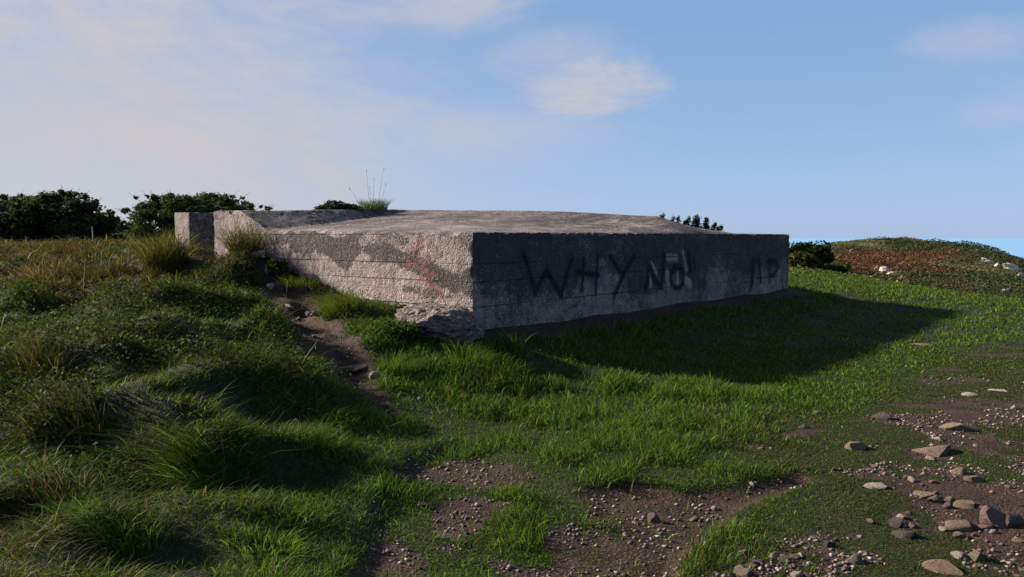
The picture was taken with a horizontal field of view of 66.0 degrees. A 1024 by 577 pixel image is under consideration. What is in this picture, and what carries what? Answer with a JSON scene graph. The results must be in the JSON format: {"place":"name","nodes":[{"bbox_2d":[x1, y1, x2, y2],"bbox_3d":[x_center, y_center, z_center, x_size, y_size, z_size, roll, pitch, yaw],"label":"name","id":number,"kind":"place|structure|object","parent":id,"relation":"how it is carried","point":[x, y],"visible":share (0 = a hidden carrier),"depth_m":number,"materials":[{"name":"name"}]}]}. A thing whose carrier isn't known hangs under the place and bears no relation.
{"place":"outdoors","nodes":[
{"label":"outdoors","id":0,"kind":"place"},
{"bbox_2d":[264,266,269,274],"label":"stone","id":1,"kind":"object","parent":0,"point":[266,271],"visible":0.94,"depth_m":11.70,"materials":[{"name":"grey stone"}]},
{"bbox_2d":[276,282,285,289],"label":"stone","id":2,"kind":"object","parent":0,"point":[279,286],"visible":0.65,"depth_m":11.35,"materials":[{"name":"grey stone"}]},
{"bbox_2d":[0,239,1023,576],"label":"ground","id":3,"kind":"structure","parent":0,"point":[612,555],"depth_m":5.51,"materials":[{"name":"green plant"}]},
{"bbox_2d":[0,189,57,240],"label":"tree","id":4,"kind":"object","parent":3,"relation":"on","point":[5,231],"visible":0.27,"depth_m":28.91,"materials":[{"name":"green plant"}]},
{"bbox_2d":[2,249,88,284],"bbox_3d":[-7.536,-0.331,12.522,1.594,0.704,1.573,0,4,0],"label":"grass tuft","id":5,"kind":"object","parent":3,"relation":"on","point":[27,273],"visible":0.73,"depth_m":12.57,"materials":[{"name":"green plant"}]},
{"bbox_2d":[0,438,93,535],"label":"grass tuft","id":6,"kind":"object","parent":3,"relation":"on","point":[50,486],"visible":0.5,"depth_m":3.95,"materials":[{"name":"green plant"}]},
{"bbox_2d":[0,327,95,384],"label":"grass tuft","id":7,"kind":"object","parent":3,"relation":"on","point":[46,357],"visible":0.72,"depth_m":6.12,"materials":[{"name":"green plant"}]},
{"bbox_2d":[0,367,115,464],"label":"grass tuft","id":8,"kind":"object","parent":3,"relation":"on","point":[55,406],"visible":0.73,"depth_m":4.97,"materials":[{"name":"green plant"}]},
{"bbox_2d":[0,185,129,241],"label":"tree","id":9,"kind":"object","parent":3,"relation":"on","point":[61,213],"visible":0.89,"depth_m":28.25,"materials":[{"name":"green plant"}]},
{"bbox_2d":[24,250,130,282],"bbox_3d":[-6.821,-0.365,12.727,1.419,0.591,1.469,1,4,17],"label":"grass tuft","id":10,"kind":"object","parent":3,"relation":"on","point":[86,273],"visible":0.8,"depth_m":12.54,"materials":[{"name":"green plant"}]},
{"bbox_2d":[42,236,116,255],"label":"grass tuft","id":11,"kind":"object","parent":3,"relation":"on","point":[75,248],"visible":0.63,"depth_m":17.25,"materials":[{"name":"green plant"}]},
{"bbox_2d":[58,218,130,238],"bbox_3d":[-16.297,-2.215,30.941,3.105,1.538,2.387,1,4,12],"label":"tree","id":12,"kind":"object","parent":3,"relation":"on","point":[120,226],"visible":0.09,"depth_m":30.82,"materials":[{"name":"green plant"}]},
{"bbox_2d":[24,488,170,560],"bbox_3d":[-1.889,1.059,3.523,0.692,0.309,0.574,0,4,0],"label":"grass tuft","id":13,"kind":"object","parent":3,"relation":"on","point":[89,527],"visible":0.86,"depth_m":3.55,"materials":[{"name":"green plant"}]},
{"bbox_2d":[111,221,159,233],"bbox_3d":[-17.968,-2.554,36.942,3.438,1.294,2.707,0,4,0],"label":"tree","id":14,"kind":"object","parent":3,"relation":"on","point":[115,231],"visible":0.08,"depth_m":36.11,"materials":[{"name":"green plant"}]},
{"bbox_2d":[49,413,231,497],"bbox_3d":[-2.182,1.056,4.596,1.046,0.597,0.993,2,4,34],"label":"grass tuft","id":15,"kind":"object","parent":3,"relation":"on","point":[165,459],"visible":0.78,"depth_m":4.74,"materials":[{"name":"green plant"}]},
{"bbox_2d":[99,224,198,275],"bbox_3d":[-5.556,-0.610,12.286,1.851,0.878,1.862,-3,5,-43],"label":"grass tuft","id":16,"kind":"object","parent":3,"relation":"on","point":[158,250],"visible":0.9,"depth_m":12.22,"materials":[{"name":"green plant"}]},
{"bbox_2d":[117,190,220,237],"bbox_3d":[-15.557,-3.178,36.174,5.090,2.796,4.311,0,4,0],"label":"tree","id":17,"kind":"object","parent":3,"relation":"on","point":[158,211],"visible":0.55,"depth_m":34.97,"materials":[{"name":"green plant"}]},
{"bbox_2d":[0,246,401,512],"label":"undergrowth","id":18,"kind":"object","parent":3,"relation":"on","point":[109,314],"visible":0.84,"depth_m":7.04,"materials":[{"name":"green plant"}]},
{"bbox_2d":[158,191,258,237],"bbox_3d":[-14.742,-3.316,37.737,5.272,2.798,4.349,2,4,31],"label":"tree","id":19,"kind":"object","parent":3,"relation":"on","point":[224,201],"visible":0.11,"depth_m":37.52,"materials":[{"name":"green plant"}]},
{"bbox_2d":[196,218,278,256],"bbox_3d":[-4.064,-0.767,12.136,1.686,0.680,1.403,0,4,0],"label":"grass tuft","id":20,"kind":"object","parent":3,"relation":"on","point":[253,243],"visible":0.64,"depth_m":12.00,"materials":[{"name":"green plant"}]},
{"bbox_2d":[237,200,272,210],"bbox_3d":[-13.643,-3.355,39.577,5.111,2.666,4.292,-3,5,-39],"label":"tree","id":21,"kind":"object","parent":3,"relation":"on","point":[267,208],"visible":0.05,"depth_m":39.87,"materials":[{"name":"green plant"}]},
{"bbox_2d":[251,250,264,257],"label":"stone","id":22,"kind":"object","parent":3,"relation":"on","point":[261,253],"visible":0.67,"depth_m":11.91,"materials":[{"name":"grey stone"}]},
{"bbox_2d":[208,519,322,565],"bbox_3d":[-1.133,1.215,3.725,0.578,0.193,0.570,0,4,0],"label":"grass tuft","id":23,"kind":"object","parent":3,"relation":"on","point":[271,540],"visible":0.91,"depth_m":3.79,"materials":[{"name":"green plant"}]},
{"bbox_2d":[267,283,274,289],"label":"stone","id":24,"kind":"object","parent":3,"relation":"on","point":[270,286],"visible":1,"depth_m":11.23,"materials":[{"name":"grey stone"}]},
{"bbox_2d":[266,258,289,276],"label":"leafy weed","id":25,"kind":"object","parent":3,"relation":"on","point":[274,265],"visible":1,"depth_m":11.59,"materials":[{"name":"green plant"}]},
{"bbox_2d":[285,304,294,309],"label":"stone","id":26,"kind":"object","parent":3,"relation":"on","point":[288,306],"visible":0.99,"depth_m":10.54,"materials":[{"name":"grey stone"}]},
{"bbox_2d":[270,274,321,287],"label":"grass tuft","id":27,"kind":"object","parent":3,"relation":"on","point":[299,281],"visible":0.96,"depth_m":11.24,"materials":[{"name":"green plant"}]},
{"bbox_2d":[287,287,366,320],"bbox_3d":[-2.249,0.199,9.734,1.151,0.471,1.215,-2,4,-25],"label":"grass tuft","id":28,"kind":"object","parent":3,"relation":"on","point":[332,306],"visible":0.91,"depth_m":9.82,"materials":[{"name":"green plant"}]},
{"bbox_2d":[299,427,367,455],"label":"grass tuft","id":29,"kind":"object","parent":3,"relation":"on","point":[324,443],"visible":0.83,"depth_m":5.52,"materials":[{"name":"green plant"}]},
{"bbox_2d":[342,364,367,371],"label":"stone","id":30,"kind":"object","parent":3,"relation":"on","point":[356,367],"visible":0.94,"depth_m":8.13,"materials":[{"name":"grey stone"}]},
{"bbox_2d":[369,371,378,378],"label":"stone","id":31,"kind":"object","parent":3,"relation":"on","point":[372,376],"visible":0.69,"depth_m":7.86,"materials":[{"name":"grey stone"}]},
{"bbox_2d":[370,318,421,339],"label":"creeping weed","id":32,"kind":"object","parent":3,"relation":"on","point":[405,329],"visible":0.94,"depth_m":8.85,"materials":[{"name":"green plant"}]},
{"bbox_2d":[373,348,440,376],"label":"grass tuft","id":33,"kind":"object","parent":3,"relation":"on","point":[398,363],"visible":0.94,"depth_m":8.07,"materials":[{"name":"green plant"}]},
{"bbox_2d":[388,302,435,310],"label":"creeping weed","id":34,"kind":"object","parent":3,"relation":"on","point":[399,307],"visible":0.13,"depth_m":9.71,"materials":[{"name":"green plant"}]},
{"bbox_2d":[417,501,431,507],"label":"stone","id":35,"kind":"object","parent":3,"relation":"on","point":[420,504],"visible":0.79,"depth_m":4.90,"materials":[{"name":"grey stone"}]},
{"bbox_2d":[395,303,485,344],"bbox_3d":[-0.848,0.426,9.332,1.158,0.500,0.841,10,6,13],"label":"boulder","id":36,"kind":"object","parent":3,"relation":"on","point":[453,322],"visible":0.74,"depth_m":9.05,"materials":[{"name":"grey stone"}]},
{"bbox_2d":[440,340,515,372],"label":"grass tuft","id":37,"kind":"object","parent":3,"relation":"on","point":[466,357],"visible":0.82,"depth_m":8.55,"materials":[{"name":"green plant"}]},
{"bbox_2d":[175,209,788,328],"bbox_3d":[0.172,-0.212,16.005,7.075,2.756,10.827,3,5,39],"label":"concrete bunker","id":38,"kind":"object","parent":3,"relation":"on","point":[489,269],"visible":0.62,"depth_m":11.76},
{"bbox_2d":[312,200,363,209],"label":"roof shrub","id":39,"kind":"object","parent":38,"relation":"on","point":[337,205],"visible":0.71,"depth_m":14.45,"materials":[{"name":"green plant"}]},
{"bbox_2d":[349,169,385,205],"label":"dry stalks","id":40,"kind":"object","parent":38,"relation":"on","point":[373,191],"visible":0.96,"depth_m":14.75,"materials":[{"name":"grey plant"}]},
{"bbox_2d":[353,197,393,209],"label":"grass tuft","id":41,"kind":"object","parent":38,"relation":"on","point":[375,206],"visible":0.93,"depth_m":14.69,"materials":[{"name":"green plant"}]},
{"bbox_2d":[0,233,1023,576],"bbox_3d":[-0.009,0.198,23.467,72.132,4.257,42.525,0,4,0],"label":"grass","id":42,"kind":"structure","parent":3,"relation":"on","point":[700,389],"depth_m":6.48,"materials":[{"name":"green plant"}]},
{"bbox_2d":[647,512,659,522],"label":"stone","id":43,"kind":"object","parent":3,"relation":"on","point":[653,517],"visible":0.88,"depth_m":4.75,"materials":[{"name":"grey stone"}]},
{"bbox_2d":[658,214,724,234],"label":"gorse shrub","id":44,"kind":"object","parent":3,"relation":"on","point":[697,223],"visible":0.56,"depth_m":18.91,"materials":[{"name":"green plant"}]},
{"bbox_2d":[689,516,699,520],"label":"stone","id":45,"kind":"object","parent":3,"relation":"on","point":[694,518],"visible":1,"depth_m":4.78,"materials":[{"name":"beige stone"}]},
{"bbox_2d":[733,564,743,574],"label":"stone","id":46,"kind":"object","parent":3,"relation":"on","point":[738,569],"visible":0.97,"depth_m":3.89,"materials":[{"name":"beige stone"}]},
{"bbox_2d":[738,549,749,557],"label":"stone","id":47,"kind":"object","parent":3,"relation":"on","point":[744,552],"visible":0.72,"depth_m":4.11,"materials":[{"name":"grey stone"}]},
{"bbox_2d":[740,568,752,576],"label":"stone","id":48,"kind":"object","parent":3,"relation":"on","point":[746,572],"visible":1,"depth_m":3.85,"materials":[{"name":"beige stone"}]},
{"bbox_2d":[751,559,760,565],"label":"stone","id":49,"kind":"object","parent":3,"relation":"on","point":[756,562],"visible":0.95,"depth_m":3.98,"materials":[{"name":"grey stone"}]},
{"bbox_2d":[779,555,789,562],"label":"stone","id":50,"kind":"object","parent":3,"relation":"on","point":[781,558],"visible":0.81,"depth_m":4.02,"materials":[{"name":"grey stone"}]},
{"bbox_2d":[789,553,799,559],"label":"stone","id":51,"kind":"object","parent":3,"relation":"on","point":[794,555],"visible":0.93,"depth_m":4.07,"materials":[{"name":"grey stone"}]},
{"bbox_2d":[790,571,802,576],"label":"stone","id":52,"kind":"object","parent":3,"relation":"on","point":[794,573],"visible":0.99,"depth_m":3.83,"materials":[{"name":"grey stone"}]},
{"bbox_2d":[789,250,825,268],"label":"gorse bush","id":53,"kind":"object","parent":3,"relation":"on","point":[799,258],"visible":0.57,"depth_m":33.13,"materials":[{"name":"green plant"}]},
{"bbox_2d":[804,571,810,576],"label":"stone","id":54,"kind":"object","parent":3,"relation":"on","point":[806,574],"visible":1,"depth_m":3.84,"materials":[{"name":"grey stone"}]},
{"bbox_2d":[789,240,835,263],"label":"gorse bush","id":55,"kind":"object","parent":3,"relation":"on","point":[823,253],"visible":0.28,"depth_m":37.90,"materials":[{"name":"green plant"}]},
{"bbox_2d":[823,540,835,546],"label":"stone","id":56,"kind":"object","parent":3,"relation":"on","point":[826,543],"visible":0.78,"depth_m":4.22,"materials":[{"name":"grey stone"}]},
{"bbox_2d":[824,262,851,272],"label":"gorse bush","id":57,"kind":"object","parent":3,"relation":"on","point":[840,267],"visible":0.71,"depth_m":33.58,"materials":[{"name":"green plant"}]},
{"bbox_2d":[845,555,862,564],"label":"stone","id":58,"kind":"object","parent":3,"relation":"on","point":[855,559],"visible":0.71,"depth_m":3.99,"materials":[{"name":"beige stone"}]},
{"bbox_2d":[844,441,865,450],"bbox_3d":[2.650,1.239,6.080,0.160,0.131,0.128,5,5,-18],"label":"stone","id":59,"kind":"object","parent":3,"relation":"on","point":[856,446],"visible":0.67,"depth_m":6.04,"materials":[{"name":"grey stone"}]},
{"bbox_2d":[867,518,874,523],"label":"stone","id":60,"kind":"object","parent":3,"relation":"on","point":[870,520],"visible":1,"depth_m":4.56,"materials":[{"name":"grey stone"}]},
{"bbox_2d":[863,482,886,489],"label":"stone","id":61,"kind":"object","parent":3,"relation":"on","point":[877,485],"visible":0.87,"depth_m":5.14,"materials":[{"name":"grey stone"}]},
{"bbox_2d":[872,411,889,419],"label":"stone","id":62,"kind":"object","parent":3,"relation":"on","point":[883,415],"visible":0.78,"depth_m":7.01,"materials":[{"name":"grey stone"}]},
{"bbox_2d":[879,266,889,271],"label":"rock outcrop","id":63,"kind":"object","parent":3,"relation":"on","point":[883,268],"visible":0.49,"depth_m":56.08,"materials":[{"name":"stone"}]},
{"bbox_2d":[889,517,903,527],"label":"stone","id":64,"kind":"object","parent":3,"relation":"on","point":[895,522],"visible":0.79,"depth_m":4.51,"materials":[{"name":"grey stone"}]},
{"bbox_2d":[896,514,907,518],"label":"stone","id":65,"kind":"object","parent":3,"relation":"on","point":[902,516],"visible":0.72,"depth_m":4.62,"materials":[{"name":"beige stone"}]},
{"bbox_2d":[891,530,917,539],"bbox_3d":[2.178,1.376,4.378,0.148,0.069,0.111,0,2,-12],"label":"stone","id":66,"kind":"object","parent":3,"relation":"on","point":[903,534],"visible":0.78,"depth_m":4.34,"materials":[{"name":"grey stone"}]},
{"bbox_2d":[905,511,912,514],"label":"stone","id":67,"kind":"object","parent":3,"relation":"on","point":[908,512],"visible":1,"depth_m":4.69,"materials":[{"name":"stone"}]},
{"bbox_2d":[795,236,1023,298],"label":"scrub","id":68,"kind":"object","parent":3,"relation":"on","point":[899,262],"visible":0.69,"depth_m":63.96,"materials":[{"name":"green plant"}]},
{"bbox_2d":[907,522,914,527],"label":"stone","id":69,"kind":"object","parent":3,"relation":"on","point":[910,525],"visible":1,"depth_m":4.49,"materials":[{"name":"grey stone"}]},
{"bbox_2d":[908,476,915,482],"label":"stone","id":70,"kind":"object","parent":3,"relation":"on","point":[911,479],"visible":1,"depth_m":5.29,"materials":[{"name":"grey stone"}]},
{"bbox_2d":[913,490,934,498],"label":"stone","id":71,"kind":"object","parent":3,"relation":"on","point":[923,494],"visible":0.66,"depth_m":4.97,"materials":[{"name":"beige stone"}]},
{"bbox_2d":[925,455,934,460],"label":"stone","id":72,"kind":"object","parent":3,"relation":"on","point":[929,457],"visible":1,"depth_m":5.78,"materials":[{"name":"grey stone"}]},
{"bbox_2d":[911,445,951,456],"bbox_3d":[3.201,1.233,5.963,0.314,0.080,0.236,-6,9,-6],"label":"stone","id":73,"kind":"object","parent":3,"relation":"on","point":[939,451],"visible":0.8,"depth_m":5.93,"materials":[{"name":"grey stone"}]},
{"bbox_2d":[927,495,942,502],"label":"stone","id":74,"kind":"object","parent":3,"relation":"on","point":[936,499],"visible":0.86,"depth_m":4.87,"materials":[{"name":"beige stone"}]},
{"bbox_2d":[922,559,964,575],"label":"stone","id":75,"kind":"object","parent":3,"relation":"on","point":[942,566],"visible":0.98,"depth_m":3.92,"materials":[{"name":"beige stone"}]},
{"bbox_2d":[942,502,952,508],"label":"stone","id":76,"kind":"object","parent":3,"relation":"on","point":[946,505],"visible":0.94,"depth_m":4.77,"materials":[{"name":"stone"}]},
{"bbox_2d":[944,496,953,501],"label":"stone","id":77,"kind":"object","parent":3,"relation":"on","point":[950,498],"visible":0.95,"depth_m":4.88,"materials":[{"name":"beige stone"}]},
{"bbox_2d":[950,467,965,474],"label":"stone","id":78,"kind":"object","parent":3,"relation":"on","point":[959,471],"visible":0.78,"depth_m":5.43,"materials":[{"name":"grey stone"}]},
{"bbox_2d":[950,551,965,558],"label":"stone","id":79,"kind":"object","parent":3,"relation":"on","point":[957,554],"visible":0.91,"depth_m":4.08,"materials":[{"name":"beige stone"}]},
{"bbox_2d":[944,520,972,531],"bbox_3d":[2.535,1.351,4.512,0.163,0.075,0.207,1,4,12],"label":"stone","id":80,"kind":"object","parent":3,"relation":"on","point":[958,525],"visible":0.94,"depth_m":4.44,"materials":[{"name":"beige stone"}]},
{"bbox_2d":[939,423,979,431],"bbox_3d":[3.776,1.188,6.666,0.283,0.130,0.212,4,6,-5],"label":"stone","id":81,"kind":"object","parent":3,"relation":"on","point":[958,427],"visible":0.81,"depth_m":6.59,"materials":[{"name":"grey stone"}]},
{"bbox_2d":[953,531,966,538],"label":"stone","id":82,"kind":"object","parent":3,"relation":"on","point":[956,534],"visible":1,"depth_m":4.33,"materials":[{"name":"beige stone"}]},
{"bbox_2d":[953,500,974,508],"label":"stone","id":83,"kind":"object","parent":3,"relation":"on","point":[967,504],"visible":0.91,"depth_m":4.78,"materials":[{"name":"beige stone"}]},
{"bbox_2d":[961,392,977,396],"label":"stone","id":84,"kind":"object","parent":3,"relation":"on","point":[970,394],"visible":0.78,"depth_m":8.07,"materials":[{"name":"grey stone"}]},
{"bbox_2d":[963,475,982,482],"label":"stone","id":85,"kind":"object","parent":3,"relation":"on","point":[974,478],"visible":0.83,"depth_m":5.24,"materials":[{"name":"stone"}]},
{"bbox_2d":[966,550,987,561],"bbox_3d":[2.400,1.392,4.074,0.093,0.095,0.078,-2,4,-25],"label":"stone","id":86,"kind":"object","parent":3,"relation":"on","point":[977,555],"visible":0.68,"depth_m":4.04,"materials":[{"name":"beige stone"}]},
{"bbox_2d":[975,524,993,529],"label":"stone","id":87,"kind":"object","parent":3,"relation":"on","point":[984,526],"visible":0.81,"depth_m":4.44,"materials":[{"name":"grey stone"}]},
{"bbox_2d":[981,257,994,263],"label":"rock outcrop","id":88,"kind":"object","parent":3,"relation":"on","point":[987,260],"visible":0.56,"depth_m":68.00,"materials":[{"name":"stone"}]},
{"bbox_2d":[979,505,1005,528],"bbox_3d":[2.766,1.328,4.512,0.180,0.168,0.144,3,9,12],"label":"stone","id":89,"kind":"object","parent":3,"relation":"on","point":[992,516],"visible":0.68,"depth_m":4.48,"materials":[{"name":"grey stone"}]},
{"bbox_2d":[989,529,997,533],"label":"stone","id":90,"kind":"object","parent":3,"relation":"on","point":[992,531],"visible":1,"depth_m":4.39,"materials":[{"name":"grey stone"}]},
{"bbox_2d":[988,389,1009,392],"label":"stone","id":91,"kind":"object","parent":3,"relation":"on","point":[1000,390],"visible":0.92,"depth_m":8.31,"materials":[{"name":"grey stone"}]},
{"bbox_2d":[1002,263,1021,270],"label":"rock outcrop","id":92,"kind":"object","parent":3,"relation":"on","point":[1011,266],"visible":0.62,"depth_m":64.73,"materials":[{"name":"stone"}]},
{"bbox_2d":[1004,513,1023,527],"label":"stone","id":93,"kind":"object","parent":3,"relation":"on","point":[1013,520],"visible":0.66,"depth_m":4.46,"materials":[{"name":"grey stone"}]},
{"bbox_2d":[1012,538,1023,542],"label":"stone","id":94,"kind":"object","parent":3,"relation":"on","point":[1018,540],"visible":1,"depth_m":4.28,"materials":[{"name":"beige stone"}]},
{"bbox_2d":[0,0,1023,237],"label":"sky","id":95,"kind":"structure","parent":0,"point":[795,118],"materials":[{"name":"blue"}]},
{"bbox_2d":[299,331,1023,576],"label":"gravel","id":96,"kind":"structure","parent":0,"point":[761,564],"depth_m":4.67,"materials":[{"name":"grey gravel"}]},
{"bbox_2d":[789,238,1023,257],"bbox_3d":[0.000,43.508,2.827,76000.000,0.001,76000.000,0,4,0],"label":"sea","id":97,"kind":"structure","parent":0,"point":[1014,246],"depth_m":8198.40,"materials":[{"name":"liquid"}]}
]}

